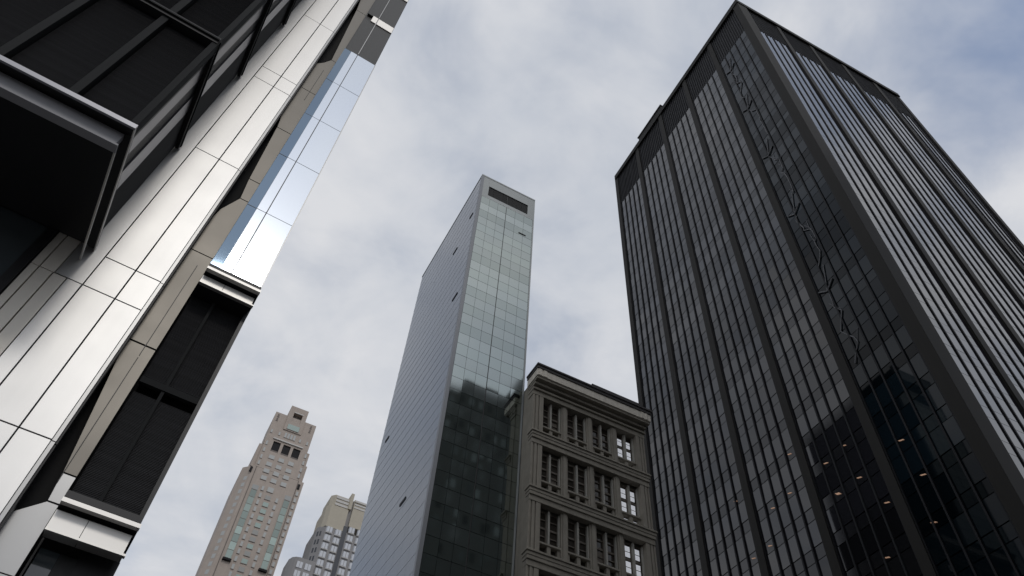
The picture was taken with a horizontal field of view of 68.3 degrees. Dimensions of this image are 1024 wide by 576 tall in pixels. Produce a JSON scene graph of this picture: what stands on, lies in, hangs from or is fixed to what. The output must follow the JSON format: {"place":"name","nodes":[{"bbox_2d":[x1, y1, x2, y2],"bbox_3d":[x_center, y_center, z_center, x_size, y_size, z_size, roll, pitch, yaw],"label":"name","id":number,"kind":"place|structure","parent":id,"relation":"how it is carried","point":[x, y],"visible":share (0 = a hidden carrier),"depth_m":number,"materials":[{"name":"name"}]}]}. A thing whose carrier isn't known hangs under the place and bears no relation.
{"place":"outdoors","nodes":[
{"label":"outdoors","id":0,"kind":"place"},
{"bbox_2d":[0,0,408,575],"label":"metal clad tower","id":1,"kind":"structure","parent":0,"point":[162,163],"depth_m":14.51,"materials":[{"name":"silver metal"}]},
{"bbox_2d":[0,206,58,294],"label":"window","id":2,"kind":"structure","parent":1,"relation":"in","point":[22,239],"depth_m":14.17,"materials":[{"name":"black glass"}]},
{"bbox_2d":[24,548,59,575],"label":"window","id":3,"kind":"structure","parent":1,"relation":"in","point":[44,561],"depth_m":11.36,"materials":[{"name":"grey glass"}]},
{"bbox_2d":[48,554,77,575],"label":"window","id":4,"kind":"structure","parent":1,"relation":"in","point":[64,565],"depth_m":11.48,"materials":[{"name":"black glass"}]},
{"bbox_2d":[221,209,291,286],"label":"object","id":5,"kind":"structure","parent":1,"relation":"in","point":[255,251],"depth_m":17.41,"materials":[{"name":"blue glass"}]},
{"bbox_2d":[248,158,318,225],"bbox_3d":[-5.863,-2.548,19.457,1.152,2.602,0.097,28,-55,-17],"label":"window","id":6,"kind":"structure","parent":1,"relation":"in","point":[288,192],"depth_m":19.38,"materials":[{"name":"blue glass"}]},
{"bbox_2d":[280,117,339,173],"bbox_3d":[-5.724,-4.123,21.472,1.152,2.542,0.098,28,-55,-17],"label":"window","id":7,"kind":"structure","parent":1,"relation":"in","point":[314,145],"depth_m":21.40,"materials":[{"name":"blue glass"}]},
{"bbox_2d":[306,82,357,131],"bbox_3d":[-5.586,-5.688,23.474,1.152,2.566,0.097,28,-55,-17],"label":"window","id":8,"kind":"structure","parent":1,"relation":"in","point":[338,102],"depth_m":23.41,"materials":[{"name":"blue glass"}]},
{"bbox_2d":[326,52,374,96],"bbox_3d":[-5.444,-7.297,25.531,1.152,2.686,0.099,28,-55,-17],"label":"window","id":9,"kind":"structure","parent":1,"relation":"in","point":[353,75],"depth_m":25.47,"materials":[{"name":"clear glass"}]},
{"bbox_2d":[195,406,315,575],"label":"brick skyscraper","id":10,"kind":"structure","parent":0,"point":[249,535],"depth_m":294.18,"materials":[{"name":"grey brick"}]},
{"bbox_2d":[237,566,244,572],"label":"window","id":11,"kind":"structure","parent":10,"relation":"in","point":[241,569],"depth_m":272.43,"materials":[{"name":"grey glass"}]},
{"bbox_2d":[240,558,247,564],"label":"window","id":12,"kind":"structure","parent":10,"relation":"in","point":[244,561],"depth_m":274.97,"materials":[{"name":"green glass"}]},
{"bbox_2d":[243,551,250,557],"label":"window","id":13,"kind":"structure","parent":10,"relation":"in","point":[247,553],"depth_m":277.46,"materials":[{"name":"grey glass"}]},
{"bbox_2d":[246,543,253,549],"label":"window","id":14,"kind":"structure","parent":10,"relation":"in","point":[249,546],"depth_m":279.88,"materials":[{"name":"green glass"}]},
{"bbox_2d":[249,537,255,542],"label":"window","id":15,"kind":"structure","parent":10,"relation":"in","point":[252,539],"depth_m":282.18,"materials":[{"name":"grey glass"}]},
{"bbox_2d":[251,529,258,535],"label":"window","id":16,"kind":"structure","parent":10,"relation":"in","point":[254,532],"depth_m":284.50,"materials":[{"name":"grey glass"}]},
{"bbox_2d":[257,515,263,521],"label":"window","id":17,"kind":"structure","parent":10,"relation":"in","point":[260,518],"depth_m":289.40,"materials":[{"name":"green glass"}]},
{"bbox_2d":[266,487,273,493],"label":"window","id":18,"kind":"structure","parent":10,"relation":"in","point":[270,490],"depth_m":299.68,"materials":[{"name":"grey glass"}]},
{"bbox_2d":[286,424,299,432],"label":"window","id":19,"kind":"structure","parent":10,"relation":"in","point":[290,427],"depth_m":324.55,"materials":[{"name":"green glass"}]},
{"bbox_2d":[281,493,366,575],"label":"apartment tower","id":20,"kind":"structure","parent":0,"point":[330,547],"depth_m":263.36,"materials":[{"name":"grey"}]},
{"bbox_2d":[293,570,300,575],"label":"window","id":21,"kind":"structure","parent":20,"relation":"in","point":[296,573],"depth_m":247.81,"materials":[{"name":"grey glass"}]},
{"bbox_2d":[296,561,302,568],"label":"window","id":22,"kind":"structure","parent":20,"relation":"in","point":[299,564],"depth_m":250.18,"materials":[{"name":"grey glass"}]},
{"bbox_2d":[304,563,310,570],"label":"window","id":23,"kind":"structure","parent":20,"relation":"in","point":[307,566],"depth_m":250.94,"materials":[{"name":"grey glass"}]},
{"bbox_2d":[313,568,320,575],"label":"window","id":24,"kind":"structure","parent":20,"relation":"in","point":[317,571],"depth_m":251.89,"materials":[{"name":"grey glass"}]},
{"bbox_2d":[316,559,323,567],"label":"bay window","id":25,"kind":"structure","parent":20,"relation":"in","point":[320,562],"depth_m":254.55,"materials":[{"name":"grey glass"}]},
{"bbox_2d":[318,551,325,558],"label":"window","id":26,"kind":"structure","parent":20,"relation":"in","point":[322,554],"depth_m":256.96,"materials":[{"name":"grey glass"}]},
{"bbox_2d":[321,542,328,550],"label":"window","id":27,"kind":"structure","parent":20,"relation":"in","point":[324,546],"depth_m":259.57,"materials":[{"name":"grey glass"}]},
{"bbox_2d":[323,571,329,575],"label":"bay window","id":28,"kind":"structure","parent":20,"relation":"in","point":[325,573],"depth_m":253.10,"materials":[{"name":"grey glass"}]},
{"bbox_2d":[323,534,330,541],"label":"window","id":29,"kind":"structure","parent":20,"relation":"in","point":[327,537],"depth_m":262.12,"materials":[{"name":"grey glass"}]},
{"bbox_2d":[325,526,332,533],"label":"window","id":30,"kind":"structure","parent":20,"relation":"in","point":[329,529],"depth_m":264.66,"materials":[{"name":"grey glass"}]},
{"bbox_2d":[325,562,332,570],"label":"window","id":31,"kind":"structure","parent":20,"relation":"in","point":[328,566],"depth_m":255.21,"materials":[{"name":"grey glass"}]},
{"bbox_2d":[327,554,334,561],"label":"window","id":32,"kind":"structure","parent":20,"relation":"in","point":[331,557],"depth_m":257.68,"materials":[{"name":"grey glass"}]},
{"bbox_2d":[329,545,336,553],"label":"window","id":33,"kind":"structure","parent":20,"relation":"in","point":[333,549],"depth_m":260.27,"materials":[{"name":"grey glass"}]},
{"bbox_2d":[332,537,338,545],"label":"window","id":34,"kind":"structure","parent":20,"relation":"in","point":[335,541],"depth_m":262.76,"materials":[{"name":"grey glass"}]},
{"bbox_2d":[334,529,341,536],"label":"window","id":35,"kind":"structure","parent":20,"relation":"in","point":[337,533],"depth_m":265.41,"materials":[{"name":"grey glass"}]},
{"bbox_2d":[337,568,344,575],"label":"window","id":36,"kind":"structure","parent":20,"relation":"in","point":[340,572],"depth_m":255.86,"materials":[{"name":"grey glass"}]},
{"bbox_2d":[339,560,346,567],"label":"window","id":37,"kind":"structure","parent":20,"relation":"in","point":[343,563],"depth_m":258.25,"materials":[{"name":"grey glass"}]},
{"bbox_2d":[341,551,348,559],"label":"window","id":38,"kind":"structure","parent":20,"relation":"in","point":[345,555],"depth_m":260.84,"materials":[{"name":"grey glass"}]},
{"bbox_2d":[343,543,350,551],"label":"window","id":39,"kind":"structure","parent":20,"relation":"in","point":[347,546],"depth_m":263.44,"materials":[{"name":"grey glass"}]},
{"bbox_2d":[346,535,352,542],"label":"window","id":40,"kind":"structure","parent":20,"relation":"in","point":[349,538],"depth_m":265.99,"materials":[{"name":"grey glass"}]},
{"bbox_2d":[348,527,354,534],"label":"window","id":41,"kind":"structure","parent":20,"relation":"in","point":[351,530],"depth_m":268.57,"materials":[{"name":"grey glass"}]},
{"bbox_2d":[114,0,1023,575],"label":"sky","id":42,"kind":"structure","parent":0,"point":[546,100],"materials":[{"name":"grey"}]},
{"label":"pavement","id":43,"kind":"structure","parent":0,"visible":0},
{"bbox_2d":[349,174,534,575],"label":"glass tower","id":44,"kind":"structure","parent":43,"relation":"on","point":[443,496],"depth_m":72.56,"materials":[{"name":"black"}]},
{"bbox_2d":[514,362,657,575],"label":"stone office building","id":45,"kind":"structure","parent":43,"relation":"on","point":[584,506],"depth_m":66.67,"materials":[{"name":"stone"}]},
{"bbox_2d":[540,511,559,547],"bbox_3d":[2.888,19.602,61.231,2.070,3.150,0.430,24,-54,-14],"label":"window","id":46,"kind":"structure","parent":45,"relation":"in","point":[549,524],"depth_m":61.41,"materials":[{"name":"black glass"}]},
{"bbox_2d":[541,455,559,485],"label":"window","id":47,"kind":"structure","parent":45,"relation":"in","point":[550,467],"depth_m":66.10,"materials":[{"name":"black glass"}]},
{"bbox_2d":[543,404,559,431],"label":"window","id":48,"kind":"structure","parent":45,"relation":"in","point":[551,416],"depth_m":70.89,"materials":[{"name":"black glass"}]},
{"bbox_2d":[567,414,585,442],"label":"window","id":49,"kind":"structure","parent":45,"relation":"in","point":[575,426],"depth_m":71.57,"materials":[{"name":"black glass"}]},
{"bbox_2d":[568,465,586,496],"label":"window","id":50,"kind":"structure","parent":45,"relation":"in","point":[577,478],"depth_m":66.79,"materials":[{"name":"black glass"}]},
{"bbox_2d":[568,522,588,557],"bbox_3d":[5.320,20.696,61.920,2.070,3.150,0.430,24,-54,-14],"label":"window","id":51,"kind":"structure","parent":45,"relation":"in","point":[578,540],"depth_m":62.09,"materials":[{"name":"black glass"}]},
{"bbox_2d":[592,424,610,452],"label":"window","id":52,"kind":"structure","parent":45,"relation":"in","point":[601,437],"depth_m":72.29,"materials":[{"name":"black glass"}]},
{"bbox_2d":[594,475,613,506],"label":"window","id":53,"kind":"structure","parent":45,"relation":"in","point":[603,487],"depth_m":67.48,"materials":[{"name":"black glass"}]},
{"bbox_2d":[596,532,617,568],"bbox_3d":[7.748,21.787,62.605,2.070,3.150,0.430,24,-54,-14],"label":"window","id":54,"kind":"structure","parent":45,"relation":"in","point":[606,545],"depth_m":62.76,"materials":[{"name":"black glass"}]},
{"bbox_2d":[617,435,634,461],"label":"window","id":55,"kind":"structure","parent":45,"relation":"in","point":[625,447],"depth_m":72.91,"materials":[{"name":"white glass"}]},
{"bbox_2d":[620,485,639,516],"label":"window","id":56,"kind":"structure","parent":45,"relation":"in","point":[629,498],"depth_m":68.11,"materials":[{"name":"white glass"}]},
{"bbox_2d":[624,542,644,575],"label":"window","id":57,"kind":"structure","parent":45,"relation":"in","point":[634,556],"depth_m":63.46,"materials":[{"name":"white glass"}]},
{"bbox_2d":[614,0,1023,575],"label":"dark office block","id":58,"kind":"structure","parent":43,"relation":"on","point":[823,255],"depth_m":93.25,"materials":[{"name":"black"}]}
]}

